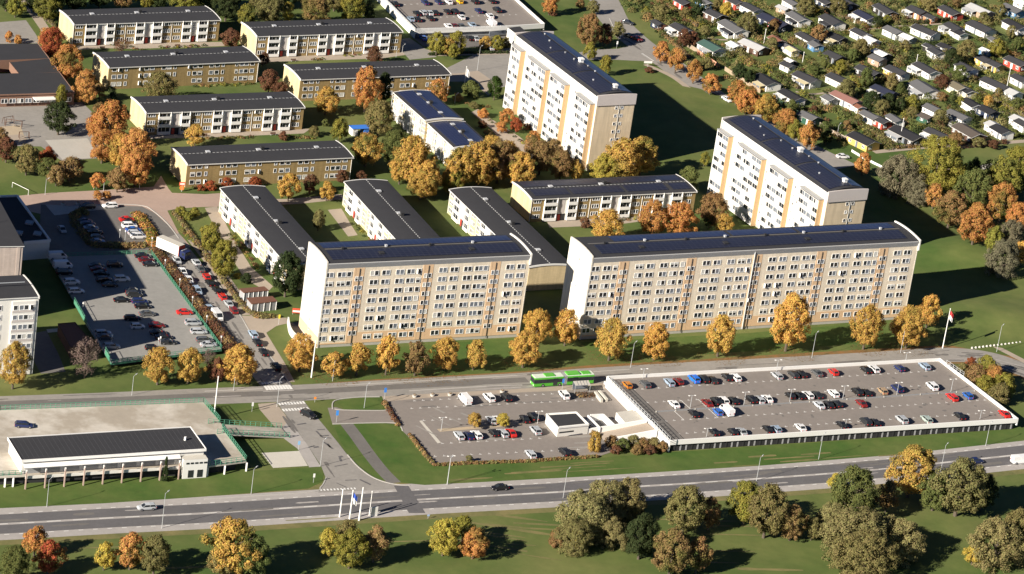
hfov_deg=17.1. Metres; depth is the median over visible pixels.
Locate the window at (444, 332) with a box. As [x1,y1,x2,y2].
[441,329,449,334]
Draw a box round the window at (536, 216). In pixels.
[531,214,538,218]
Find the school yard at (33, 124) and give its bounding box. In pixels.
[0,102,96,160]
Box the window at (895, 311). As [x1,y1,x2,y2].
[892,309,899,313]
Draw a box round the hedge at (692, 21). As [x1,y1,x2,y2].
[676,9,699,26]
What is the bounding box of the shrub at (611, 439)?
[604,435,618,447]
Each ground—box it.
[0,0,1023,573]
[0,20,39,43]
[410,34,506,47]
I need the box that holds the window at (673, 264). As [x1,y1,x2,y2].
[670,262,678,266]
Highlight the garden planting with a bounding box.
[110,43,636,268]
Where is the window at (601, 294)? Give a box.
[599,292,606,296]
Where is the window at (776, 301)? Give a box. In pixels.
[771,299,778,304]
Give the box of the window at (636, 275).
[634,273,641,277]
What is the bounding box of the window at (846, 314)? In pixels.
[843,312,850,316]
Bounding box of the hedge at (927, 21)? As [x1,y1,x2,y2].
[894,16,950,23]
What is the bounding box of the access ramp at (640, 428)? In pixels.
[587,419,656,440]
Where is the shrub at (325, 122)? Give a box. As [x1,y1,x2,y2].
[321,118,329,126]
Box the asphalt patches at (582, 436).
[416,407,590,453]
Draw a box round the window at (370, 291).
[368,288,376,293]
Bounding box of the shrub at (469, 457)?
[465,455,472,461]
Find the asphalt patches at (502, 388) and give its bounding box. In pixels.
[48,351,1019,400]
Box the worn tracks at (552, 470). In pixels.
[452,452,932,480]
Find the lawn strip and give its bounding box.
[861,146,1022,169]
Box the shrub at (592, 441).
[587,431,601,452]
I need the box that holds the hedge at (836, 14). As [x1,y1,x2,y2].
[819,4,843,18]
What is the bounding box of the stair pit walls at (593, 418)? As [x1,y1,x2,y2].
[587,414,613,431]
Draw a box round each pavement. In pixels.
[188,240,249,314]
[242,315,294,381]
[258,402,286,427]
[282,424,320,466]
[644,64,688,86]
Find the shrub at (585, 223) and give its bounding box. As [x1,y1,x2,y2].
[580,217,589,227]
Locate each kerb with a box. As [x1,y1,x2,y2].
[68,204,178,237]
[202,264,287,380]
[205,388,262,391]
[206,477,326,498]
[332,396,379,408]
[333,422,402,430]
[336,409,384,410]
[347,374,526,384]
[347,454,409,485]
[409,385,515,390]
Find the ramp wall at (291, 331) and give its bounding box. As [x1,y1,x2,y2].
[287,317,297,340]
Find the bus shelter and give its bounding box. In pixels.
[572,380,590,393]
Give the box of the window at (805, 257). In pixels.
[802,255,809,259]
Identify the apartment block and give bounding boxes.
[0,202,24,275]
[0,274,39,374]
[58,6,220,45]
[92,46,260,89]
[130,91,305,134]
[169,140,353,187]
[219,185,314,290]
[239,18,402,56]
[283,59,451,100]
[298,233,531,347]
[342,179,438,239]
[391,90,463,142]
[426,120,483,166]
[447,186,566,290]
[503,31,636,170]
[510,174,697,221]
[559,221,920,339]
[707,115,868,227]
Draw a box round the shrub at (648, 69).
[644,67,653,72]
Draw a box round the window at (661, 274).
[658,271,666,276]
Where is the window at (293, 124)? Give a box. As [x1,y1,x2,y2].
[291,122,298,126]
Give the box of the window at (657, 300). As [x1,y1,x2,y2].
[654,298,661,302]
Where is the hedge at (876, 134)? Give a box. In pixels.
[871,130,898,148]
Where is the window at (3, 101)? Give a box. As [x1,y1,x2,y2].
[1,99,7,103]
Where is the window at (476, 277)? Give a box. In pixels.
[473,275,481,279]
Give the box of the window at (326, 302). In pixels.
[323,300,330,304]
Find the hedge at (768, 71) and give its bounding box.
[760,64,777,78]
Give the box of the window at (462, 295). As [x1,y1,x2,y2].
[460,293,468,297]
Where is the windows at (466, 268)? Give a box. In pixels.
[309,265,521,341]
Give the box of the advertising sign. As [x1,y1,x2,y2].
[179,182,185,191]
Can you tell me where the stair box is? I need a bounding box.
[615,410,643,423]
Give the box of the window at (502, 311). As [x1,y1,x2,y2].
[499,309,507,313]
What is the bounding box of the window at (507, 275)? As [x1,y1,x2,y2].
[504,273,512,278]
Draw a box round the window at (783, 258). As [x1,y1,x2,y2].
[779,256,786,261]
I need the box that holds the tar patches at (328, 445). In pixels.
[297,407,370,487]
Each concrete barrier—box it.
[594,391,602,402]
[598,390,607,401]
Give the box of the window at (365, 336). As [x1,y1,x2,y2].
[362,334,370,338]
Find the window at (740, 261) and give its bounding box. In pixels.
[737,258,745,263]
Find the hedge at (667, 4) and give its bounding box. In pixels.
[656,0,675,9]
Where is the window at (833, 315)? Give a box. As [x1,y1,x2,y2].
[831,313,838,317]
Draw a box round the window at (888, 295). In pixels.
[885,293,892,297]
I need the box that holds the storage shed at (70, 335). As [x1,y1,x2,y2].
[57,322,93,357]
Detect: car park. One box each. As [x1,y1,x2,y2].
[328,389,636,462]
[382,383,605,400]
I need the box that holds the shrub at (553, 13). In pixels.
[547,8,557,15]
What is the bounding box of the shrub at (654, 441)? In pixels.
[648,437,659,450]
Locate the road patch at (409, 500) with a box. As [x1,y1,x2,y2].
[394,486,424,512]
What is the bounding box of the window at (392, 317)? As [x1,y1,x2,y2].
[390,314,398,319]
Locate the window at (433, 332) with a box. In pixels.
[430,330,438,334]
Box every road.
[0,348,1023,409]
[40,204,174,255]
[45,204,108,214]
[400,38,435,59]
[447,48,510,86]
[579,45,662,61]
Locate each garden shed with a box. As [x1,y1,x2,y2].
[650,19,664,29]
[725,41,743,52]
[775,4,791,13]
[778,61,797,72]
[779,43,797,52]
[783,57,796,64]
[784,46,800,56]
[806,40,824,51]
[820,94,838,105]
[851,103,865,112]
[861,35,880,46]
[898,33,917,44]
[915,112,933,123]
[922,13,939,23]
[922,43,939,51]
[936,42,955,50]
[947,119,957,127]
[949,29,969,39]
[962,85,977,97]
[978,47,991,56]
[987,36,999,44]
[1002,87,1023,99]
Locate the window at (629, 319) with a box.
[627,316,634,321]
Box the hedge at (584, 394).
[575,391,595,397]
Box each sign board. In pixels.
[292,308,300,313]
[370,507,377,516]
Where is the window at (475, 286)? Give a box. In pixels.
[472,284,480,288]
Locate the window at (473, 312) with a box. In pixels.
[468,310,476,315]
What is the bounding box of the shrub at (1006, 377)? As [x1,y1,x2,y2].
[992,372,1016,397]
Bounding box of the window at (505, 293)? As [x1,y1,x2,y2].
[502,291,510,295]
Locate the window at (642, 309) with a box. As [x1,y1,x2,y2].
[639,307,646,312]
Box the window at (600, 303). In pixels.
[597,301,605,305]
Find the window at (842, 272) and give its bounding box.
[839,270,846,274]
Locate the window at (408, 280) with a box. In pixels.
[405,278,413,282]
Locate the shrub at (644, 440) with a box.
[635,437,650,449]
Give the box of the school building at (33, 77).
[0,43,74,106]
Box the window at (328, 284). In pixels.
[326,282,332,286]
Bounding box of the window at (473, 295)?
[471,293,478,297]
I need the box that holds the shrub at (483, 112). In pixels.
[477,108,488,117]
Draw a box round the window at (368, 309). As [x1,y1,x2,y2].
[366,307,374,311]
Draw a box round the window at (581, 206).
[579,204,586,208]
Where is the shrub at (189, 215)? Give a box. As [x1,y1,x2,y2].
[184,212,193,220]
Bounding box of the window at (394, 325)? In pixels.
[389,323,397,328]
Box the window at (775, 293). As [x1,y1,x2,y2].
[773,291,780,295]
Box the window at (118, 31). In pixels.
[116,30,123,33]
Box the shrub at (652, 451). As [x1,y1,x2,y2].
[643,444,657,454]
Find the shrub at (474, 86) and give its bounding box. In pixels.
[462,80,480,98]
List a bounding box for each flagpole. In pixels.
[214,376,218,413]
[311,340,315,377]
[339,489,343,516]
[349,490,356,518]
[358,487,363,520]
[464,66,469,83]
[942,308,952,347]
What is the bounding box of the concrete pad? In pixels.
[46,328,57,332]
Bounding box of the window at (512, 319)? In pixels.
[509,317,517,321]
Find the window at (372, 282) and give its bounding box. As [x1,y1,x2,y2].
[369,279,377,284]
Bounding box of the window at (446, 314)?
[444,312,452,316]
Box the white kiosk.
[545,411,588,436]
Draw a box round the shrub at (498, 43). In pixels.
[491,35,504,50]
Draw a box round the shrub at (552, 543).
[548,527,568,547]
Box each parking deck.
[0,397,247,486]
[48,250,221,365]
[377,0,544,37]
[605,358,1018,451]
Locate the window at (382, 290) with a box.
[379,288,387,293]
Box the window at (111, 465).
[102,463,117,468]
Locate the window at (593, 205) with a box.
[591,204,598,207]
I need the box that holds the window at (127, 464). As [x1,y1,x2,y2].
[121,462,136,466]
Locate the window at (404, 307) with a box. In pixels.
[402,305,410,309]
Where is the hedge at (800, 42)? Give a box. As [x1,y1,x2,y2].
[783,31,807,47]
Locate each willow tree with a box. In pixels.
[553,488,612,542]
[553,517,594,557]
[576,479,628,524]
[592,515,627,551]
[610,476,647,521]
[813,501,844,537]
[818,504,893,573]
[825,528,903,573]
[874,514,927,568]
[875,153,925,199]
[904,179,929,207]
[965,515,1023,573]
[983,238,1020,279]
[996,219,1023,254]
[998,506,1023,561]
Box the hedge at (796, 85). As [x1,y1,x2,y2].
[778,73,799,88]
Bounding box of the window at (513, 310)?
[510,308,518,313]
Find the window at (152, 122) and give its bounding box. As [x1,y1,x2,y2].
[147,120,154,124]
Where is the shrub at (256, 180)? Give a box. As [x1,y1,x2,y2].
[248,176,261,184]
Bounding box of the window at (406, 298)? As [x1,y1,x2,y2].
[403,296,411,300]
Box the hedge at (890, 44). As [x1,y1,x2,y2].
[885,41,895,47]
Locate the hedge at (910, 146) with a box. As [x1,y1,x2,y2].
[895,143,924,148]
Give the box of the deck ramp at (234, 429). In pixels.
[208,419,289,437]
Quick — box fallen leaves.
[278,341,929,385]
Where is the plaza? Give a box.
[19,176,219,246]
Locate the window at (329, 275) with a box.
[327,272,333,277]
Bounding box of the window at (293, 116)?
[292,115,299,118]
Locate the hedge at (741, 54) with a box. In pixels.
[736,49,755,66]
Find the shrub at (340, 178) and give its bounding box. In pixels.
[336,169,348,182]
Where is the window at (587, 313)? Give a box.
[585,310,592,315]
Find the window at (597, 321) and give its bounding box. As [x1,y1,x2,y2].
[594,318,602,323]
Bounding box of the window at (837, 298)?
[834,296,841,300]
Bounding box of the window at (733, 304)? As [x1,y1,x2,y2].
[730,302,737,306]
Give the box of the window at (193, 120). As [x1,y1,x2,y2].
[192,119,199,122]
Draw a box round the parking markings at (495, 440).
[411,393,608,456]
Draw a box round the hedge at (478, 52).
[428,50,508,55]
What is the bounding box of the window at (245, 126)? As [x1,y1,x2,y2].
[242,124,249,128]
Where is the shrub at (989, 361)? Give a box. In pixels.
[976,354,1000,374]
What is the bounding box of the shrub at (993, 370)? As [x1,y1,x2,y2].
[979,363,1003,387]
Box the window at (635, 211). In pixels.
[631,209,637,213]
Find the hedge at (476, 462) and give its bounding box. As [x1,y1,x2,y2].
[431,454,598,465]
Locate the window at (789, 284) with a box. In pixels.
[787,281,794,286]
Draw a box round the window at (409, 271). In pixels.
[407,269,415,273]
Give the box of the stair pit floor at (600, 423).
[595,420,606,426]
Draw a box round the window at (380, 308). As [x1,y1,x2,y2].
[377,306,385,311]
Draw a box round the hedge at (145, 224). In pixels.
[130,210,158,246]
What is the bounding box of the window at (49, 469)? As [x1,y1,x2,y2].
[44,467,59,471]
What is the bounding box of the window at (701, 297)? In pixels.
[696,295,704,300]
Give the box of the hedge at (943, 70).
[934,62,951,77]
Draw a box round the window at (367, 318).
[364,316,372,320]
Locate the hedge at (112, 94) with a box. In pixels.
[108,87,129,113]
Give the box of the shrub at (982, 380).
[975,374,994,397]
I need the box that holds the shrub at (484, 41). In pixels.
[479,36,492,48]
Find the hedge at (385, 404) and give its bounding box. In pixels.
[381,399,400,425]
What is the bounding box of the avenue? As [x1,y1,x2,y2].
[590,0,853,168]
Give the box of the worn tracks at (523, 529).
[30,511,802,571]
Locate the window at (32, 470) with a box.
[25,468,40,472]
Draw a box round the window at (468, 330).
[466,328,473,332]
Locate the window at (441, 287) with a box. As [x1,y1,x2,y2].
[436,285,444,290]
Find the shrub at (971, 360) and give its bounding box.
[965,357,976,368]
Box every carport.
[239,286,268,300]
[247,296,276,311]
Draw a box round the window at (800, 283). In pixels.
[797,281,804,285]
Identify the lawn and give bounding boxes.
[0,468,323,507]
[318,338,521,373]
[335,424,1023,484]
[337,399,382,408]
[580,324,896,360]
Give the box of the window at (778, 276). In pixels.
[776,274,783,278]
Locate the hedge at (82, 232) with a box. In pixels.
[68,211,150,249]
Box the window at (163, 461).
[159,459,173,464]
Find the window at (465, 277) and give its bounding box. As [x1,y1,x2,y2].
[462,275,470,280]
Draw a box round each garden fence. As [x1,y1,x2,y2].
[685,42,697,50]
[697,50,719,66]
[724,66,760,92]
[819,122,846,139]
[960,144,987,148]
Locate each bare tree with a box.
[68,336,101,378]
[112,38,132,50]
[203,350,216,364]
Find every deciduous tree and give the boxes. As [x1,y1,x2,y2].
[0,0,10,11]
[0,127,8,143]
[0,136,16,162]
[0,340,32,388]
[0,545,36,573]
[5,0,26,17]
[12,143,40,175]
[21,525,48,556]
[24,0,38,11]
[31,539,68,573]
[32,0,63,21]
[36,27,55,45]
[37,157,57,178]
[39,26,67,57]
[39,145,57,167]
[42,99,76,134]
[46,165,64,185]
[50,43,83,80]
[51,0,64,11]
[55,84,67,101]
[59,155,83,181]
[64,0,86,9]
[70,78,97,103]
[75,68,97,88]
[85,113,109,136]
[89,0,109,8]
[89,99,130,138]
[90,102,106,114]
[90,128,117,163]
[90,172,105,188]
[93,190,102,200]
[94,83,106,98]
[94,541,116,570]
[102,191,111,198]
[106,166,129,191]
[107,133,134,167]
[112,0,131,7]
[113,531,147,569]
[117,126,157,174]
[120,150,152,186]
[136,0,156,7]
[140,533,171,573]
[141,70,179,95]
[141,345,175,384]
[152,0,170,6]
[169,0,200,6]
[176,347,206,383]
[183,123,205,145]
[198,515,263,573]
[199,0,216,8]
[199,225,205,235]
[201,221,223,254]
[205,356,228,382]
[206,550,231,573]
[210,0,240,21]
[211,239,237,276]
[216,342,258,384]
[220,28,241,46]
[236,534,271,573]
[237,3,255,24]
[248,0,269,6]
[252,0,289,20]
[258,52,269,65]
[258,69,279,91]
[271,250,303,296]
[273,81,288,91]
[277,172,301,200]
[281,0,296,5]
[281,1,294,20]
[283,333,318,371]
[300,0,331,19]
[303,174,320,193]
[312,209,325,230]
[314,85,340,114]
[319,527,338,555]
[320,180,335,200]
[320,351,346,377]
[325,0,344,10]
[330,117,348,140]
[333,527,372,568]
[336,519,358,546]
[337,0,366,18]
[343,342,374,375]
[350,132,385,166]
[352,66,384,112]
[361,0,373,15]
[363,7,374,17]
[363,523,391,562]
[364,99,396,135]
[367,46,382,60]
[375,334,400,374]
[376,71,391,100]
[379,129,409,161]
[388,153,410,184]
[391,134,437,183]
[402,341,430,375]
[406,168,437,199]
[408,159,442,197]
[426,78,450,101]
[426,517,460,555]
[427,31,446,55]
[429,336,460,370]
[440,37,454,55]
[441,165,465,191]
[441,170,467,192]
[442,147,477,183]
[448,30,466,51]
[448,43,460,59]
[454,515,475,538]
[457,526,489,558]
[459,138,501,185]
[465,339,486,369]
[467,412,481,427]
[485,135,498,145]
[486,138,519,183]
[487,76,502,99]
[495,140,520,178]
[496,120,507,132]
[496,413,509,426]
[499,107,514,124]
[504,150,535,182]
[508,330,541,367]
[510,117,522,132]
[523,308,553,340]
[524,130,540,143]
[524,134,538,155]
[525,139,555,174]
[541,0,559,14]
[546,138,563,158]
[549,150,574,179]
[553,308,578,345]
[567,159,584,178]
[575,0,584,8]
[575,11,601,44]
[582,42,596,59]
[586,0,599,12]
[589,153,618,177]
[590,208,624,235]
[594,317,632,360]
[595,23,613,45]
[599,54,612,72]
[602,136,643,176]
[612,21,625,38]
[625,135,659,175]
[625,512,661,559]
[637,198,668,233]
[641,321,669,360]
[651,526,695,573]
[652,41,669,63]
[654,4,668,15]
[661,200,700,232]
[664,484,707,531]
[666,47,686,72]
[676,28,691,46]
[678,7,691,16]
[679,166,699,186]
[684,535,713,573]
[686,59,702,83]
[687,31,699,45]
[689,0,705,15]
[695,191,729,227]
[698,25,710,35]
[700,57,714,69]
[700,151,710,166]
[701,73,721,94]
[701,496,721,529]
[703,210,715,227]
[705,313,736,356]
[711,0,721,9]
[713,213,734,229]
[720,1,732,15]
[725,479,764,524]
[727,79,745,105]
[731,63,746,78]
[736,85,759,113]
[736,89,756,114]
[737,11,758,32]
[744,70,755,82]
[746,482,790,538]
[753,93,779,121]
[758,22,769,34]
[765,37,778,50]
[769,18,781,28]
[769,20,778,31]
[769,291,812,351]
[772,107,796,133]
[775,503,809,540]
[785,98,798,110]
[787,119,802,140]
[796,0,815,15]
[798,120,819,149]
[801,517,824,540]
[808,65,819,73]
[810,23,828,40]
[810,105,817,113]
[814,4,819,12]
[819,55,829,68]
[819,121,829,129]
[820,128,834,143]
[826,472,837,486]
[830,0,848,12]
[830,464,877,511]
[834,59,847,73]
[836,79,857,92]
[837,80,855,96]
[843,120,851,128]
[847,49,859,60]
[848,304,886,349]
[851,38,871,57]
[854,152,870,175]
[855,114,863,120]
[859,67,873,86]
[862,90,880,110]
[872,15,882,27]
[872,99,890,113]
[875,479,899,512]
[880,92,894,108]
[883,15,891,22]
[884,443,937,497]
[885,72,899,84]
[885,73,898,89]
[888,317,902,337]
[891,304,927,348]
[893,98,905,111]
[895,82,905,93]
[899,40,911,50]
[905,94,920,108]
[905,106,918,117]
[907,134,966,195]
[916,474,950,510]
[918,294,942,327]
[922,0,937,10]
[923,183,943,208]
[927,456,989,516]
[932,109,949,124]
[932,190,969,228]
[933,74,950,89]
[936,91,948,101]
[937,156,969,193]
[943,48,959,67]
[948,90,958,101]
[948,131,965,146]
[950,0,962,6]
[950,64,969,80]
[953,166,993,208]
[955,96,963,104]
[957,39,976,60]
[957,202,995,244]
[962,546,981,563]
[966,110,976,118]
[967,157,980,170]
[967,474,999,509]
[971,137,987,146]
[978,11,989,22]
[981,159,1001,185]
[983,95,993,105]
[984,225,1003,252]
[986,181,1018,222]
[987,38,1006,57]
[987,157,1023,197]
[988,139,998,148]
[994,87,1002,94]
[995,4,1006,15]
[998,145,1023,173]
[1005,25,1017,38]
[1005,202,1023,228]
[1010,98,1023,107]
[1011,169,1023,194]
[1012,37,1023,49]
[1013,129,1020,137]
[1017,241,1023,266]
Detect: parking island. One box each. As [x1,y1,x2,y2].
[420,421,440,442]
[437,423,528,431]
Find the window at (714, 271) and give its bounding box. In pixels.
[711,269,719,273]
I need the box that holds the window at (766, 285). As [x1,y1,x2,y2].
[764,283,771,287]
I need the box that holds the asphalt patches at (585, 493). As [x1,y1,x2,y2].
[125,465,893,510]
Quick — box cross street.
[166,233,397,491]
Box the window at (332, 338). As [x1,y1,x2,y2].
[329,335,337,340]
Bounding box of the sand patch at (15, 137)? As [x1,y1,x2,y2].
[8,134,26,140]
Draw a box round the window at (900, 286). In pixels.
[897,284,904,288]
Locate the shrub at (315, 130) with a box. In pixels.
[308,125,319,136]
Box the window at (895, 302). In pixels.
[894,300,901,305]
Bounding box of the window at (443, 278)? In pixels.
[437,276,445,281]
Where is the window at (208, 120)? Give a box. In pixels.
[203,118,210,122]
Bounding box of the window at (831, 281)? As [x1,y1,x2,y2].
[827,279,834,283]
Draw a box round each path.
[21,0,48,30]
[34,331,64,373]
[77,42,223,49]
[149,129,308,138]
[205,207,272,289]
[261,49,435,61]
[277,194,342,204]
[328,209,356,235]
[340,424,399,482]
[438,52,509,55]
[450,71,497,94]
[471,109,532,168]
[547,216,641,227]
[796,91,829,94]
[873,140,1023,152]
[890,23,941,25]
[993,346,1023,362]
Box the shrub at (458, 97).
[452,93,463,101]
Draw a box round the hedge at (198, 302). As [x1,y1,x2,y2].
[148,247,237,346]
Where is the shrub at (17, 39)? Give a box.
[14,34,21,43]
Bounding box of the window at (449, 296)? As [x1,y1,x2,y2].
[446,294,454,298]
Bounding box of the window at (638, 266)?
[635,264,643,268]
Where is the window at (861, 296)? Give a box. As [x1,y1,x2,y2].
[857,294,864,299]
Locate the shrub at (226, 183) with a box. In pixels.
[220,177,233,186]
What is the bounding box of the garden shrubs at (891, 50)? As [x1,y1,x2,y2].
[621,0,1023,148]
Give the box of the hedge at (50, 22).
[42,15,61,33]
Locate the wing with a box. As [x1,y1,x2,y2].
[0,195,50,259]
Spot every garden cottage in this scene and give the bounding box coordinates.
[664,22,696,36]
[673,0,692,10]
[695,0,713,8]
[697,39,726,56]
[702,8,727,23]
[717,19,748,38]
[723,0,742,10]
[737,38,769,56]
[739,1,763,15]
[751,73,781,91]
[756,12,792,33]
[766,35,785,48]
[773,88,805,105]
[781,0,797,10]
[785,11,810,27]
[791,70,822,88]
[795,31,819,43]
[796,110,821,125]
[815,0,833,7]
[817,13,847,30]
[820,30,849,46]
[822,50,845,64]
[824,72,850,86]
[829,90,862,110]
[838,0,858,11]
[845,131,881,151]
[848,9,875,25]
[849,27,872,39]
[853,64,883,81]
[858,110,878,125]
[866,84,898,99]
[867,53,886,67]
[870,48,892,61]
[871,3,898,18]
[874,115,892,129]
[882,25,905,39]
[883,64,911,81]
[884,125,925,144]
[885,113,906,126]
[902,5,930,19]
[907,61,940,79]
[907,79,939,98]
[910,23,940,40]
[919,127,950,144]
[921,103,941,116]
[926,46,944,60]
[937,5,963,20]
[938,21,966,34]
[944,80,969,95]
[945,109,972,124]
[950,122,987,142]
[953,61,979,77]
[960,97,979,112]
[961,3,995,18]
[965,20,996,37]
[974,54,991,64]
[975,104,1000,119]
[979,76,1013,91]
[980,59,1006,72]
[984,120,999,131]
[988,124,1015,139]
[1001,2,1023,18]
[1001,18,1023,34]
[1002,55,1023,71]
[1008,114,1023,125]
[1009,73,1023,87]
[1013,0,1023,9]
[1013,118,1023,132]
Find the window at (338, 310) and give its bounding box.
[333,308,341,313]
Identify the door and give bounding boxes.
[96,38,103,44]
[144,37,150,42]
[170,127,178,133]
[187,470,202,477]
[190,35,195,41]
[221,126,228,132]
[272,124,277,130]
[279,50,286,56]
[326,49,332,54]
[556,213,564,220]
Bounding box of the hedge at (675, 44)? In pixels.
[654,27,691,58]
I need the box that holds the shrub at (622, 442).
[615,437,630,451]
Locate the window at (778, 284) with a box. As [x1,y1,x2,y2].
[774,282,781,286]
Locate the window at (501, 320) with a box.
[498,318,506,322]
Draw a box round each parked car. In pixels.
[14,420,32,428]
[55,268,72,275]
[57,225,66,232]
[63,277,79,285]
[67,287,84,293]
[77,217,92,221]
[79,202,95,208]
[80,220,95,225]
[83,224,98,230]
[87,228,102,234]
[88,262,104,267]
[90,233,104,238]
[90,238,104,241]
[90,265,106,270]
[93,269,109,275]
[94,329,111,334]
[95,275,112,282]
[96,333,112,339]
[101,281,117,287]
[102,202,118,208]
[102,342,120,349]
[106,260,122,267]
[113,274,129,281]
[113,296,129,302]
[119,216,134,221]
[121,221,137,227]
[122,219,137,223]
[123,314,140,320]
[125,226,140,231]
[125,287,141,291]
[125,290,142,297]
[127,229,143,234]
[130,232,146,238]
[130,322,144,329]
[131,297,148,303]
[134,252,150,257]
[134,302,150,308]
[137,502,156,510]
[138,256,154,262]
[138,310,155,316]
[142,260,158,266]
[144,344,158,350]
[148,321,165,327]
[149,329,166,335]
[155,333,171,338]
[159,338,176,344]
[172,255,181,263]
[176,308,192,314]
[178,267,187,274]
[184,275,193,283]
[184,318,201,325]
[190,327,207,334]
[191,259,200,265]
[192,285,201,294]
[195,265,204,272]
[195,336,212,342]
[199,340,216,347]
[202,273,210,279]
[204,279,214,286]
[211,286,221,293]
[217,293,226,299]
[223,300,233,307]
[229,306,238,313]
[248,330,257,337]
[252,338,262,346]
[258,348,268,355]
[270,362,281,370]
[300,408,316,418]
[391,1,399,6]
[407,16,414,21]
[412,11,420,15]
[414,16,421,21]
[419,10,426,14]
[419,35,427,40]
[421,0,428,4]
[425,15,434,20]
[426,10,433,15]
[434,0,442,4]
[443,9,451,13]
[444,0,452,4]
[444,23,452,27]
[450,8,459,14]
[453,431,464,439]
[457,14,465,19]
[463,431,474,439]
[465,35,473,40]
[468,22,476,26]
[470,0,478,3]
[470,430,482,439]
[474,8,482,12]
[483,392,495,401]
[485,416,496,424]
[486,13,493,18]
[488,429,498,436]
[490,483,508,490]
[492,6,501,12]
[496,429,508,437]
[500,393,511,401]
[505,429,516,437]
[519,415,529,422]
[525,450,536,458]
[527,412,538,421]
[529,425,541,434]
[558,390,569,399]
[558,447,570,456]
[621,19,633,24]
[622,381,632,388]
[623,33,633,38]
[631,35,642,41]
[639,380,650,387]
[663,378,674,386]
[668,400,679,408]
[672,377,683,384]
[687,409,699,417]
[688,374,700,383]
[697,374,709,383]
[701,399,713,407]
[708,376,718,383]
[708,428,719,435]
[710,397,722,405]
[712,408,722,415]
[717,396,729,403]
[721,96,730,101]
[721,373,732,380]
[727,428,737,435]
[728,396,739,404]
[730,373,741,381]
[735,427,747,435]
[744,395,757,403]
[755,396,765,403]
[761,395,773,402]
[762,425,773,433]
[770,371,782,379]
[771,425,781,432]
[784,392,795,398]
[787,370,799,378]
[793,391,805,399]
[794,423,806,431]
[795,370,807,377]
[802,391,814,398]
[810,391,822,398]
[811,369,822,376]
[813,401,825,409]
[823,400,834,408]
[827,389,839,397]
[828,368,838,375]
[832,400,842,407]
[835,421,848,428]
[836,153,849,158]
[851,387,863,396]
[855,399,867,407]
[859,366,871,373]
[859,417,872,425]
[862,389,871,396]
[868,365,880,372]
[870,418,880,426]
[877,387,887,394]
[890,384,903,392]
[893,364,904,371]
[895,415,908,424]
[918,362,930,369]
[920,415,932,423]
[926,381,938,390]
[945,393,958,401]
[953,412,965,419]
[962,392,973,399]
[970,457,983,463]
[998,410,1010,417]
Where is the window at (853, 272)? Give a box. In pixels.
[851,269,858,274]
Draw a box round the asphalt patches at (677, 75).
[622,34,750,114]
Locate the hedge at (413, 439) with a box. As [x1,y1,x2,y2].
[407,433,434,463]
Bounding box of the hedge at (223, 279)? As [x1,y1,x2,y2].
[170,210,276,318]
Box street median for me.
[203,262,292,385]
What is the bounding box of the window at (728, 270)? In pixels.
[725,268,733,272]
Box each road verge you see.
[0,469,1023,544]
[334,348,891,382]
[660,346,1023,379]
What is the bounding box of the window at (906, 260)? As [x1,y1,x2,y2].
[902,258,909,262]
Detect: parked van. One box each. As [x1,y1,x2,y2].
[47,250,66,259]
[52,259,72,268]
[211,307,222,320]
[458,392,472,404]
[486,18,496,25]
[719,403,734,416]
[1010,454,1023,464]
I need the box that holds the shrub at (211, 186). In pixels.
[204,181,216,190]
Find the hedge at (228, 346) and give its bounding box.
[220,343,247,367]
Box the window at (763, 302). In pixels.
[761,300,768,304]
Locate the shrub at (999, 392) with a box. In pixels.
[986,383,1010,404]
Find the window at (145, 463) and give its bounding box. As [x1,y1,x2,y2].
[140,461,155,465]
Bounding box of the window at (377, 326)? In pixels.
[375,324,383,328]
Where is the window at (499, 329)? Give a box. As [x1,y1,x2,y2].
[497,326,505,331]
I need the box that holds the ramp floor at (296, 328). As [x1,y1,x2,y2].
[290,322,312,343]
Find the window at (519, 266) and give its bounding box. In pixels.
[517,264,525,268]
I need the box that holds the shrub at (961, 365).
[955,362,968,375]
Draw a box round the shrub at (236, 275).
[233,273,240,278]
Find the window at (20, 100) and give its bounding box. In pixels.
[17,98,23,102]
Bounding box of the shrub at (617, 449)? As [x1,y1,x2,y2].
[610,445,621,454]
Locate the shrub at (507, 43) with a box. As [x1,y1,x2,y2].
[503,37,510,47]
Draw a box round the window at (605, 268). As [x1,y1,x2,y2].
[603,266,610,270]
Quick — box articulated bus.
[530,370,593,386]
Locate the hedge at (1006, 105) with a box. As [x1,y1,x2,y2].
[976,87,1023,116]
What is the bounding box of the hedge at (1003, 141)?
[961,139,1006,147]
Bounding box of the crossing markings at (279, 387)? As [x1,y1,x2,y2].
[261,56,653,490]
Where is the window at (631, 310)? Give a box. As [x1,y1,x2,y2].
[628,308,635,312]
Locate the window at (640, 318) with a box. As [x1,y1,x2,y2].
[638,316,645,320]
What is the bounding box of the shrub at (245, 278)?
[240,272,251,284]
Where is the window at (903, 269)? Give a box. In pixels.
[900,267,907,271]
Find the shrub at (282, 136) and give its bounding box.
[278,131,287,140]
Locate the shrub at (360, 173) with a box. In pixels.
[355,170,367,178]
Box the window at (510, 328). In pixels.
[508,326,515,330]
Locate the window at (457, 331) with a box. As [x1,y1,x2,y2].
[455,329,463,333]
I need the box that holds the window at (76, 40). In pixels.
[74,39,81,42]
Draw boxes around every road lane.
[0,377,528,405]
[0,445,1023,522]
[0,456,1012,533]
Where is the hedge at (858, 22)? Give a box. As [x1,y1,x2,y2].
[843,14,867,26]
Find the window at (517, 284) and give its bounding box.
[514,282,522,286]
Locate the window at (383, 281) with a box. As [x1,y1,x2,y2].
[381,279,388,283]
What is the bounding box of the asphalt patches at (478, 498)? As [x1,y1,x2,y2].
[0,453,1001,526]
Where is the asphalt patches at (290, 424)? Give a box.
[185,259,333,475]
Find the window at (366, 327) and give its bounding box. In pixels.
[363,325,371,329]

